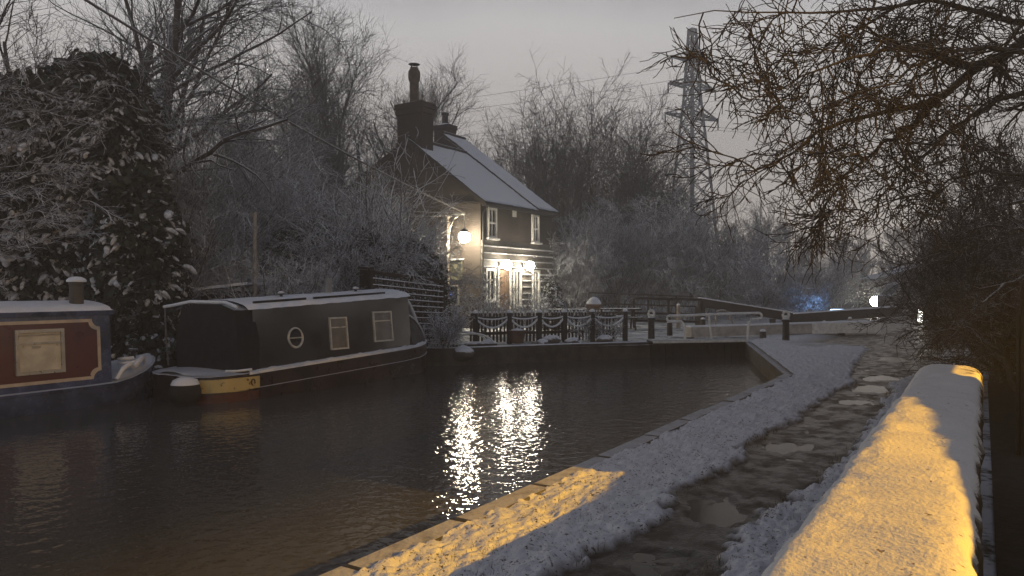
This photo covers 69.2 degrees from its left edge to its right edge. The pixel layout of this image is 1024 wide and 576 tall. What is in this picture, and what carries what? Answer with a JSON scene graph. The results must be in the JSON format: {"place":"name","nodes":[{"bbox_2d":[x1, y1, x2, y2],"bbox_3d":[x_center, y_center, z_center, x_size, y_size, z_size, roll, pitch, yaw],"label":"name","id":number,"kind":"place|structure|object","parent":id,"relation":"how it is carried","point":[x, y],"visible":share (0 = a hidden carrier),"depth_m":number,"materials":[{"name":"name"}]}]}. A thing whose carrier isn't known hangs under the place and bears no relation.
{"place":"outdoors","nodes":[
{"label":"outdoors","id":0,"kind":"place"},
{"bbox_2d":[0,356,768,575],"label":"water","id":1,"kind":"structure","parent":0,"point":[317,482],"depth_m":8.22,"materials":[{"name":"grey liquid"}]},
{"bbox_2d":[0,276,163,418],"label":"narrowboat","id":2,"kind":"object","parent":1,"relation":"on","point":[55,356],"visible":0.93,"depth_m":11.62,"materials":[{"name":"metal"}]},
{"bbox_2d":[13,328,65,375],"bbox_3d":[-7.203,0.970,11.334,0.107,0.680,0.700,0,0,32],"label":"window","id":3,"kind":"structure","parent":2,"relation":"in","point":[36,351],"depth_m":11.32,"materials":[{"name":"glass"}]},
{"bbox_2d":[152,278,426,405],"bbox_3d":[-4.096,1.049,15.152,2.238,2.502,7.002,0,0,32],"label":"narrowboat","id":4,"kind":"object","parent":1,"relation":"on","point":[238,349],"visible":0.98,"depth_m":13.51,"materials":[{"name":"painted metal"},{"name":"snow"},{"name":"glass"}]},
{"bbox_2d":[328,317,348,349],"bbox_3d":[-3.399,0.885,14.551,0.117,0.630,0.470,0,0,32],"label":"window","id":5,"kind":"structure","parent":4,"relation":"in","point":[338,326],"depth_m":14.55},
{"bbox_2d":[372,311,393,341],"bbox_3d":[-2.721,0.805,15.626,0.117,0.630,0.570,0,0,32],"label":"window","id":6,"kind":"structure","parent":4,"relation":"in","point":[382,320],"depth_m":15.63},
{"bbox_2d":[0,0,1023,289],"label":"sky","id":7,"kind":"structure","parent":0,"point":[499,36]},
{"bbox_2d":[428,290,996,575],"bbox_3d":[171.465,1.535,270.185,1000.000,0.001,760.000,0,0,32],"label":"ground","id":8,"kind":"structure","parent":0,"point":[640,333],"depth_m":21.71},
{"bbox_2d":[0,66,82,300],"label":"evergreen tree","id":9,"kind":"object","parent":8,"relation":"on","point":[22,281],"visible":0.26,"depth_m":15.76,"materials":[{"name":"green plant"}]},
{"bbox_2d":[0,0,85,74],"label":"bare tree","id":10,"kind":"object","parent":8,"relation":"on","point":[4,13],"visible":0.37,"depth_m":19.59,"materials":[{"name":"brown plant"}]},
{"bbox_2d":[0,0,133,290],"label":"frosted shrub","id":11,"kind":"object","parent":8,"relation":"on","point":[22,135],"visible":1,"depth_m":13.65,"materials":[{"name":"grey plant"}]},
{"bbox_2d":[35,43,175,300],"bbox_3d":[-9.738,-1.826,17.463,3.667,7.713,3.703,0,0,32],"label":"evergreen tree","id":12,"kind":"object","parent":8,"relation":"on","point":[123,138],"visible":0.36,"depth_m":16.47,"materials":[{"name":"green plant"}]},
{"bbox_2d":[0,178,272,305],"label":"bare bush","id":13,"kind":"object","parent":8,"relation":"on","point":[204,269],"visible":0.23,"depth_m":17.75,"materials":[{"name":"grey plant"}]},
{"bbox_2d":[81,164,196,360],"bbox_3d":[-8.219,-0.379,16.162,2.426,4.635,2.437,0,0,32],"label":"evergreen tree","id":14,"kind":"object","parent":8,"relation":"on","point":[138,276],"visible":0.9,"depth_m":15.55,"materials":[{"name":"green plant"}]},
{"bbox_2d":[0,1,359,298],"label":"bare bush","id":15,"kind":"object","parent":8,"relation":"on","point":[244,213],"visible":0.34,"depth_m":18.59,"materials":[{"name":"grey plant"}]},
{"bbox_2d":[46,0,317,138],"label":"bare tree","id":16,"kind":"object","parent":8,"relation":"on","point":[137,39],"visible":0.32,"depth_m":23.46,"materials":[{"name":"brown plant"}]},
{"bbox_2d":[53,0,376,224],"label":"bare tree","id":17,"kind":"object","parent":8,"relation":"on","point":[230,6],"visible":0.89,"depth_m":19.00,"materials":[{"name":"brown plant"}]},
{"bbox_2d":[195,282,263,299],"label":"fence","id":18,"kind":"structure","parent":8,"relation":"on","point":[205,297],"depth_m":17.15,"materials":[{"name":"black wood"}]},
{"bbox_2d":[154,93,324,298],"bbox_3d":[-9.509,-1.734,21.679,7.440,7.028,7.561,0,0,21],"label":"bare bush","id":19,"kind":"object","parent":8,"relation":"on","point":[256,192],"visible":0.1,"depth_m":21.16,"materials":[{"name":"grey plant"}]},
{"bbox_2d":[176,49,310,201],"bbox_3d":[-9.283,-3.538,26.107,4.540,10.180,6.971,0,0,-21],"label":"bare tree","id":20,"kind":"object","parent":8,"relation":"on","point":[248,146],"visible":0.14,"depth_m":26.85,"materials":[{"name":"brown plant"}]},
{"bbox_2d":[250,212,256,296],"bbox_3d":[-6.023,-0.130,17.322,0.180,3.260,0.095,0,0,32],"label":"wooden pole","id":21,"kind":"object","parent":8,"relation":"on","point":[254,215],"visible":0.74,"depth_m":17.26,"materials":[{"name":"brown wood"}]},
{"bbox_2d":[195,111,342,204],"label":"bare tree","id":22,"kind":"object","parent":8,"relation":"on","point":[334,126],"visible":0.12,"depth_m":43.54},
{"bbox_2d":[188,247,385,299],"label":"bare bush","id":23,"kind":"object","parent":8,"relation":"on","point":[319,278],"visible":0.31,"depth_m":16.68,"materials":[{"name":"grey plant"}]},
{"bbox_2d":[247,217,341,295],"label":"bush","id":24,"kind":"object","parent":8,"relation":"on","point":[283,232],"visible":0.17,"depth_m":21.14,"materials":[{"name":"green plant"}]},
{"bbox_2d":[175,89,431,232],"bbox_3d":[-8.177,-2.864,28.851,11.136,8.860,9.700,0,0,32],"label":"bare bush","id":25,"kind":"object","parent":8,"relation":"on","point":[326,157],"visible":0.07,"depth_m":27.51,"materials":[{"name":"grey plant"}]},
{"bbox_2d":[183,108,426,251],"bbox_3d":[-9.022,-1.773,26.897,10.320,8.755,12.465,0,0,32],"label":"bare bush","id":26,"kind":"object","parent":8,"relation":"on","point":[301,171],"visible":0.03,"depth_m":25.35,"materials":[{"name":"grey plant"}]},
{"bbox_2d":[249,51,382,205],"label":"bare tree","id":27,"kind":"object","parent":8,"relation":"on","point":[333,161],"visible":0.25,"depth_m":46.88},
{"bbox_2d":[241,8,395,194],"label":"bare tree","id":28,"kind":"object","parent":8,"relation":"on","point":[331,103],"visible":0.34,"depth_m":47.62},
{"bbox_2d":[245,0,411,193],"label":"bare tree","id":29,"kind":"object","parent":8,"relation":"on","point":[319,63],"visible":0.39,"depth_m":47.87,"materials":[{"name":"plant"}]},
{"bbox_2d":[199,146,471,288],"bbox_3d":[-6.958,-1.369,27.327,9.776,6.719,9.125,0,0,-31],"label":"bare bush","id":30,"kind":"object","parent":8,"relation":"on","point":[379,198],"visible":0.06,"depth_m":25.99,"materials":[{"name":"grey plant"}]},
{"bbox_2d":[228,175,467,325],"bbox_3d":[-4.763,-0.430,21.378,7.028,5.044,7.300,0,0,3],"label":"bare bush","id":31,"kind":"object","parent":8,"relation":"on","point":[349,242],"visible":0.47,"depth_m":19.64,"materials":[{"name":"grey plant"}]},
{"bbox_2d":[323,225,383,288],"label":"evergreen bush","id":32,"kind":"object","parent":8,"relation":"on","point":[369,245],"visible":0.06,"depth_m":21.77,"materials":[{"name":"green plant"}]},
{"bbox_2d":[266,127,473,289],"bbox_3d":[-4.246,-1.742,22.508,6.461,6.620,6.263,0,0,-33],"label":"bare bush","id":33,"kind":"object","parent":8,"relation":"on","point":[368,207],"visible":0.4,"depth_m":22.05,"materials":[{"name":"grey plant"}]},
{"bbox_2d":[358,266,444,346],"bbox_3d":[-2.848,0.500,19.087,2.055,2.100,0.931,0,0,-34],"label":"trellis fence","id":34,"kind":"object","parent":8,"relation":"on","point":[367,278],"visible":0.41,"depth_m":18.83,"materials":[{"name":"brown wood"}]},
{"bbox_2d":[325,72,486,176],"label":"bare tree","id":35,"kind":"object","parent":8,"relation":"on","point":[377,132],"visible":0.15,"depth_m":46.77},
{"bbox_2d":[368,236,455,344],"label":"evergreen bush","id":36,"kind":"object","parent":8,"relation":"on","point":[428,275],"visible":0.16,"depth_m":20.47,"materials":[{"name":"green plant"}]},
{"bbox_2d":[356,43,490,158],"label":"bare tree","id":37,"kind":"object","parent":8,"relation":"on","point":[446,98],"visible":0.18,"depth_m":51.81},
{"bbox_2d":[351,229,509,320],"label":"bare bush","id":38,"kind":"object","parent":8,"relation":"on","point":[461,298],"visible":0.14,"depth_m":21.57,"materials":[{"name":"grey plant"}]},
{"bbox_2d":[421,301,474,347],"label":"garden shrub","id":39,"kind":"object","parent":8,"relation":"on","point":[449,332],"visible":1,"depth_m":18.13,"materials":[{"name":"grey plant"}]},
{"bbox_2d":[339,63,559,327],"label":"cottage","id":40,"kind":"structure","parent":8,"relation":"on","point":[509,224],"depth_m":29.83,"materials":[{"name":"brick"}]},
{"bbox_2d":[484,268,499,302],"bbox_3d":[-0.783,-0.095,28.418,0.236,1.310,0.750,0,0,32],"label":"window","id":41,"kind":"structure","parent":40,"relation":"in","point":[492,271],"depth_m":28.44,"materials":[{"name":"white glass"}]},
{"bbox_2d":[486,207,499,239],"bbox_3d":[-0.734,-2.465,28.536,0.200,1.230,0.720,0,0,32],"label":"window","id":42,"kind":"structure","parent":40,"relation":"in","point":[491,212],"depth_m":28.55,"materials":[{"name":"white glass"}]},
{"bbox_2d":[499,270,509,321],"bbox_3d":[-0.308,0.310,29.213,0.133,2.020,0.820,0,0,32],"label":"door","id":43,"kind":"structure","parent":40,"relation":"in","point":[505,288],"depth_m":29.24,"materials":[{"name":"brown wood"}]},
{"bbox_2d":[512,269,521,315],"bbox_3d":[0.196,0.200,30.077,0.110,1.900,0.600,0,0,32],"label":"window","id":44,"kind":"structure","parent":40,"relation":"in","point":[517,274],"depth_m":30.08,"materials":[{"name":"white glass"}]},
{"bbox_2d":[531,270,539,310],"bbox_3d":[0.999,0.100,31.344,0.110,1.700,0.600,0,0,32],"label":"window","id":45,"kind":"structure","parent":40,"relation":"in","point":[535,276],"depth_m":31.33,"materials":[{"name":"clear glass"}]},
{"bbox_2d":[531,214,541,244],"bbox_3d":[1.029,-2.465,31.313,0.200,1.230,0.660,0,0,32],"label":"window","id":46,"kind":"structure","parent":40,"relation":"in","point":[535,219],"depth_m":31.33,"materials":[{"name":"clear glass"}]},
{"bbox_2d":[446,212,469,321],"bbox_3d":[-2.037,-0.642,27.728,1.067,4.325,0.427,0,0,32],"label":"lamp post","id":47,"kind":"object","parent":8,"relation":"on","point":[466,238],"visible":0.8,"depth_m":27.55,"materials":[{"name":"black metal"}]},
{"bbox_2d":[84,0,463,212],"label":"overhead cable","id":48,"kind":"object","parent":47,"relation":"attached to","point":[169,51],"visible":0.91,"depth_m":18.03,"materials":[{"name":"black rubber"}]},
{"bbox_2d":[453,345,473,361],"bbox_3d":[-1.209,1.612,18.313,0.557,0.427,0.793,0,0,16],"label":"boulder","id":49,"kind":"object","parent":8,"relation":"on","point":[465,353],"visible":0.98,"depth_m":18.06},
{"bbox_2d":[441,331,496,346],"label":"garden arch","id":50,"kind":"structure","parent":8,"relation":"on","point":[479,343],"depth_m":18.99,"materials":[{"name":"white paint"}]},
{"bbox_2d":[447,279,517,331],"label":"garden plant","id":51,"kind":"object","parent":8,"relation":"on","point":[489,296],"visible":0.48,"depth_m":24.57,"materials":[{"name":"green plant"}]},
{"bbox_2d":[472,296,524,331],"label":"garden plant","id":52,"kind":"object","parent":8,"relation":"on","point":[491,306],"visible":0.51,"depth_m":23.59,"materials":[{"name":"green plant"}]},
{"bbox_2d":[383,95,637,251],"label":"bare tree","id":53,"kind":"object","parent":8,"relation":"on","point":[542,167],"visible":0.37,"depth_m":49.28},
{"bbox_2d":[508,328,526,342],"bbox_3d":[0.140,1.300,20.300,0.520,0.400,0.512,0,0,32],"label":"planter","id":54,"kind":"object","parent":8,"relation":"on","point":[516,335],"visible":1,"depth_m":20.13,"materials":[{"name":"ceramic"}]},
{"bbox_2d":[424,308,627,343],"bbox_3d":[0.525,1.060,20.594,5.915,0.940,0.609,0,0,-13],"label":"rope fence","id":55,"kind":"object","parent":8,"relation":"on","point":[540,321],"visible":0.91,"depth_m":20.70,"materials":[{"name":"black wood"}]},
{"bbox_2d":[465,107,607,258],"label":"bare tree","id":56,"kind":"object","parent":8,"relation":"on","point":[511,171],"visible":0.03,"depth_m":52.87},
{"bbox_2d":[426,341,649,365],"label":"retaining wall","id":57,"kind":"structure","parent":8,"relation":"on","point":[483,355],"depth_m":19.10,"materials":[{"name":"stone"}]},
{"bbox_2d":[647,338,747,357],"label":"lock gate","id":58,"kind":"structure","parent":57,"relation":"attached to","point":[700,347],"depth_m":20.42,"materials":[{"name":"black wood"}]},
{"bbox_2d":[683,320,880,338],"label":"balance beam","id":59,"kind":"structure","parent":58,"relation":"attached to","point":[823,327],"depth_m":23.35,"materials":[{"name":"white paint"}]},
{"bbox_2d":[509,284,567,330],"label":"garden plant","id":60,"kind":"object","parent":8,"relation":"on","point":[539,304],"visible":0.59,"depth_m":25.22,"materials":[{"name":"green plant"}]},
{"bbox_2d":[469,310,615,341],"bbox_3d":[0.936,1.082,21.343,4.521,0.879,0.070,0,0,-19],"label":"picket fence","id":61,"kind":"object","parent":8,"relation":"on","point":[529,332],"visible":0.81,"depth_m":21.20,"materials":[{"name":"brown wood"}]},
{"bbox_2d":[537,279,564,329],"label":"evergreen shrub","id":62,"kind":"object","parent":8,"relation":"on","point":[550,291],"visible":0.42,"depth_m":27.30,"materials":[{"name":"green plant"}]},
{"bbox_2d":[319,374,791,575],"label":"kerb","id":63,"kind":"structure","parent":8,"relation":"on","point":[438,532],"depth_m":5.24,"materials":[{"name":"stone"}]},
{"bbox_2d":[540,228,622,321],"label":"bare bush","id":64,"kind":"object","parent":8,"relation":"on","point":[574,296],"visible":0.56,"depth_m":32.98,"materials":[{"name":"grey plant"}]},
{"bbox_2d":[561,308,602,340],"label":"garden plant","id":65,"kind":"object","parent":8,"relation":"on","point":[585,328],"visible":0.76,"depth_m":21.23,"materials":[{"name":"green plant"}]},
{"bbox_2d":[482,43,695,308],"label":"bare tree","id":66,"kind":"object","parent":8,"relation":"on","point":[586,164],"visible":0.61,"depth_m":48.33,"materials":[{"name":"plant"}]},
{"bbox_2d":[486,68,721,307],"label":"bare tree","id":67,"kind":"object","parent":8,"relation":"on","point":[640,140],"visible":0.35,"depth_m":49.60,"materials":[{"name":"plant"}]},
{"bbox_2d":[587,317,628,339],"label":"garden plant","id":68,"kind":"object","parent":8,"relation":"on","point":[603,327],"visible":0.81,"depth_m":21.48,"materials":[{"name":"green plant"}]},
{"bbox_2d":[552,194,697,318],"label":"bare bush","id":69,"kind":"object","parent":8,"relation":"on","point":[647,279],"visible":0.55,"depth_m":35.47,"materials":[{"name":"grey plant"}]},
{"bbox_2d":[555,120,695,310],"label":"bare tree","id":70,"kind":"object","parent":8,"relation":"on","point":[639,186],"visible":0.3,"depth_m":47.80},
{"bbox_2d":[588,292,704,320],"bbox_3d":[5.871,0.857,32.000,5.814,1.381,0.123,0,0,-21],"label":"rail fence","id":71,"kind":"object","parent":8,"relation":"on","point":[647,304],"visible":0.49,"depth_m":31.88,"materials":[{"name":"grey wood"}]},
{"bbox_2d":[552,177,748,317],"bbox_3d":[6.016,-1.750,37.915,10.508,7.455,10.311,0,0,32],"label":"bare bush","id":72,"kind":"object","parent":8,"relation":"on","point":[641,236],"visible":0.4,"depth_m":36.37,"materials":[{"name":"grey plant"}]},
{"bbox_2d":[352,333,975,575],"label":"towpath","id":73,"kind":"structure","parent":8,"relation":"on","point":[634,517],"depth_m":5.52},
{"bbox_2d":[395,364,906,575],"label":"grass","id":74,"kind":"structure","parent":73,"relation":"on","point":[687,493],"depth_m":5.28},
{"bbox_2d":[781,310,790,340],"bbox_3d":[7.716,1.063,20.913,0.250,0.874,0.244,0,0,32],"label":"bollard","id":75,"kind":"object","parent":73,"relation":"on","point":[785,320],"visible":0.98,"depth_m":20.84,"materials":[{"name":"black metal"}]},
{"bbox_2d":[893,126,1023,276],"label":"bare tree","id":76,"kind":"object","parent":73,"relation":"on","point":[948,217],"visible":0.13,"depth_m":20.15,"materials":[{"name":"brown plant"}]},
{"bbox_2d":[634,164,701,306],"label":"bare tree","id":77,"kind":"object","parent":8,"relation":"on","point":[675,205],"visible":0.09,"depth_m":57.10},
{"bbox_2d":[633,297,703,327],"bbox_3d":[5.954,0.957,28.250,2.877,1.231,0.115,0,0,-10],"label":"rail fence","id":78,"kind":"object","parent":8,"relation":"on","point":[668,308],"visible":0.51,"depth_m":28.20,"materials":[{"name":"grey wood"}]},
{"bbox_2d":[589,180,766,319],"bbox_3d":[8.130,-1.763,37.419,9.415,6.663,8.496,0,0,32],"label":"bare bush","id":79,"kind":"object","parent":8,"relation":"on","point":[695,252],"visible":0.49,"depth_m":35.25,"materials":[{"name":"grey plant"}]},
{"bbox_2d":[664,27,720,294],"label":"pylon","id":80,"kind":"object","parent":8,"relation":"on","point":[691,111],"visible":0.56,"depth_m":119.39,"materials":[{"name":"grey metal"}]},
{"bbox_2d":[606,219,784,319],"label":"bare bush","id":81,"kind":"object","parent":8,"relation":"on","point":[728,292],"visible":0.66,"depth_m":35.45,"materials":[{"name":"grey plant"}]},
{"bbox_2d":[648,167,747,303],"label":"bare tree","id":82,"kind":"object","parent":8,"relation":"on","point":[725,207],"visible":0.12,"depth_m":63.29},
{"bbox_2d":[666,312,762,339],"bbox_3d":[5.904,1.119,21.583,3.123,0.838,0.078,0,0,-14],"label":"pipe railing","id":83,"kind":"object","parent":8,"relation":"on","point":[702,314],"visible":0.94,"depth_m":21.52,"materials":[{"name":"metal"}]},
{"bbox_2d":[685,210,759,273],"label":"bare tree","id":84,"kind":"object","parent":8,"relation":"on","point":[739,230],"visible":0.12,"depth_m":60.19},
{"bbox_2d":[695,297,792,324],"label":"balance beam","id":85,"kind":"structure","parent":8,"relation":"on","point":[774,314],"depth_m":29.85,"materials":[{"name":"brown wood"}]},
{"bbox_2d":[698,249,795,312],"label":"bare bush","id":86,"kind":"object","parent":8,"relation":"on","point":[765,283],"visible":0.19,"depth_m":44.24,"materials":[{"name":"grey plant"}]},
{"bbox_2d":[728,279,785,317],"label":"bare bush","id":87,"kind":"object","parent":8,"relation":"on","point":[767,298],"visible":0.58,"depth_m":39.46,"materials":[{"name":"grey plant"}]},
{"bbox_2d":[736,195,786,287],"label":"bare tree","id":88,"kind":"object","parent":8,"relation":"on","point":[764,228],"visible":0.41,"depth_m":95.08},
{"bbox_2d":[740,212,787,280],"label":"bare tree","id":89,"kind":"object","parent":8,"relation":"on","point":[771,222],"visible":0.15,"depth_m":101.04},
{"bbox_2d":[745,342,793,380],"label":"wing wall","id":90,"kind":"structure","parent":8,"relation":"on","point":[762,361],"depth_m":16.26,"materials":[{"name":"concrete"}]},
{"bbox_2d":[765,217,809,293],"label":"bare tree","id":91,"kind":"object","parent":8,"relation":"on","point":[788,240],"visible":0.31,"depth_m":106.94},
{"bbox_2d":[735,239,851,309],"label":"bare bush","id":92,"kind":"object","parent":8,"relation":"on","point":[780,271],"visible":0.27,"depth_m":49.96,"materials":[{"name":"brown plant"}]},
{"bbox_2d":[756,275,838,312],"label":"bare bush","id":93,"kind":"object","parent":8,"relation":"on","point":[818,300],"visible":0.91,"depth_m":41.30,"materials":[{"name":"grey plant"}]},
{"bbox_2d":[792,232,827,276],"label":"bare tree","id":94,"kind":"object","parent":8,"relation":"on","point":[803,258],"visible":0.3,"depth_m":97.32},
{"bbox_2d":[758,246,877,310],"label":"bare bush","id":95,"kind":"object","parent":8,"relation":"on","point":[839,289],"visible":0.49,"depth_m":49.42,"materials":[{"name":"brown plant"}]},
{"bbox_2d":[636,0,1023,284],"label":"overhanging tree","id":96,"kind":"object","parent":8,"relation":"on","point":[998,61],"visible":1,"depth_m":7.27,"materials":[{"name":"brown plant"}]},
{"bbox_2d":[790,306,896,321],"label":"balance beam","id":97,"kind":"structure","parent":8,"relation":"on","point":[835,315],"depth_m":34.17,"materials":[{"name":"brown wood"}]},
{"bbox_2d":[789,257,905,308],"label":"bare bush","id":98,"kind":"object","parent":8,"relation":"on","point":[865,291],"visible":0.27,"depth_m":53.57,"materials":[{"name":"brown plant"}]},
{"bbox_2d":[826,230,872,300],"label":"bare tree","id":99,"kind":"object","parent":8,"relation":"on","point":[841,248],"visible":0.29,"depth_m":89.02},
{"bbox_2d":[847,228,876,275],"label":"bare tree","id":100,"kind":"object","parent":8,"relation":"on","point":[860,241],"visible":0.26,"depth_m":102.80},
{"bbox_2d":[817,243,907,303],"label":"bare bush","id":101,"kind":"object","parent":8,"relation":"on","point":[866,271],"visible":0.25,"depth_m":68.78,"materials":[{"name":"brown plant"}]},
{"bbox_2d":[761,364,984,575],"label":"boundary wall","id":102,"kind":"structure","parent":8,"relation":"on","point":[901,496],"depth_m":2.17,"materials":[{"name":"brick"}]},
{"bbox_2d":[868,224,918,272],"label":"bare tree","id":103,"kind":"object","parent":8,"relation":"on","point":[890,241],"visible":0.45,"depth_m":94.24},
{"bbox_2d":[849,200,1023,385],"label":"bare bush","id":104,"kind":"object","parent":8,"relation":"on","point":[924,264],"visible":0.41,"depth_m":11.32,"materials":[{"name":"brown plant"}]},
{"bbox_2d":[862,190,1023,367],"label":"bare bush","id":105,"kind":"object","parent":8,"relation":"on","point":[910,293],"visible":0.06,"depth_m":14.52,"materials":[{"name":"brown plant"}]},
{"bbox_2d":[612,341,938,575],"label":"puddle water","id":106,"kind":"structure","parent":0,"point":[724,514],"depth_m":5.06,"materials":[{"name":"grey liquid"}]},
{"bbox_2d":[817,304,945,335],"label":"road","id":107,"kind":"structure","parent":0,"point":[890,327],"depth_m":31.58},
{"bbox_2d":[857,265,923,305],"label":"bridge","id":108,"kind":"structure","parent":0,"point":[876,275],"depth_m":61.95,"materials":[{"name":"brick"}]},
{"bbox_2d":[877,282,934,313],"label":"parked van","id":109,"kind":"object","parent":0,"point":[881,297],"visible":0.12,"depth_m":43.45,"materials":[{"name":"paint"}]},
{"bbox_2d":[988,365,1023,575],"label":"earth","id":110,"kind":"structure","parent":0,"point":[1007,464],"depth_m":5.83,"materials":[{"name":"soil"}]},
{"bbox_2d":[896,122,1023,391],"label":"hedge bush","id":111,"kind":"object","parent":110,"relation":"on","point":[981,320],"visible":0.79,"depth_m":10.30,"materials":[{"name":"brown plant"}]},
{"bbox_2d":[928,115,1023,273],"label":"bare tree","id":112,"kind":"object","parent":110,"relation":"on","point":[1005,192],"visible":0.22,"depth_m":15.82,"materials":[{"name":"brown plant"}]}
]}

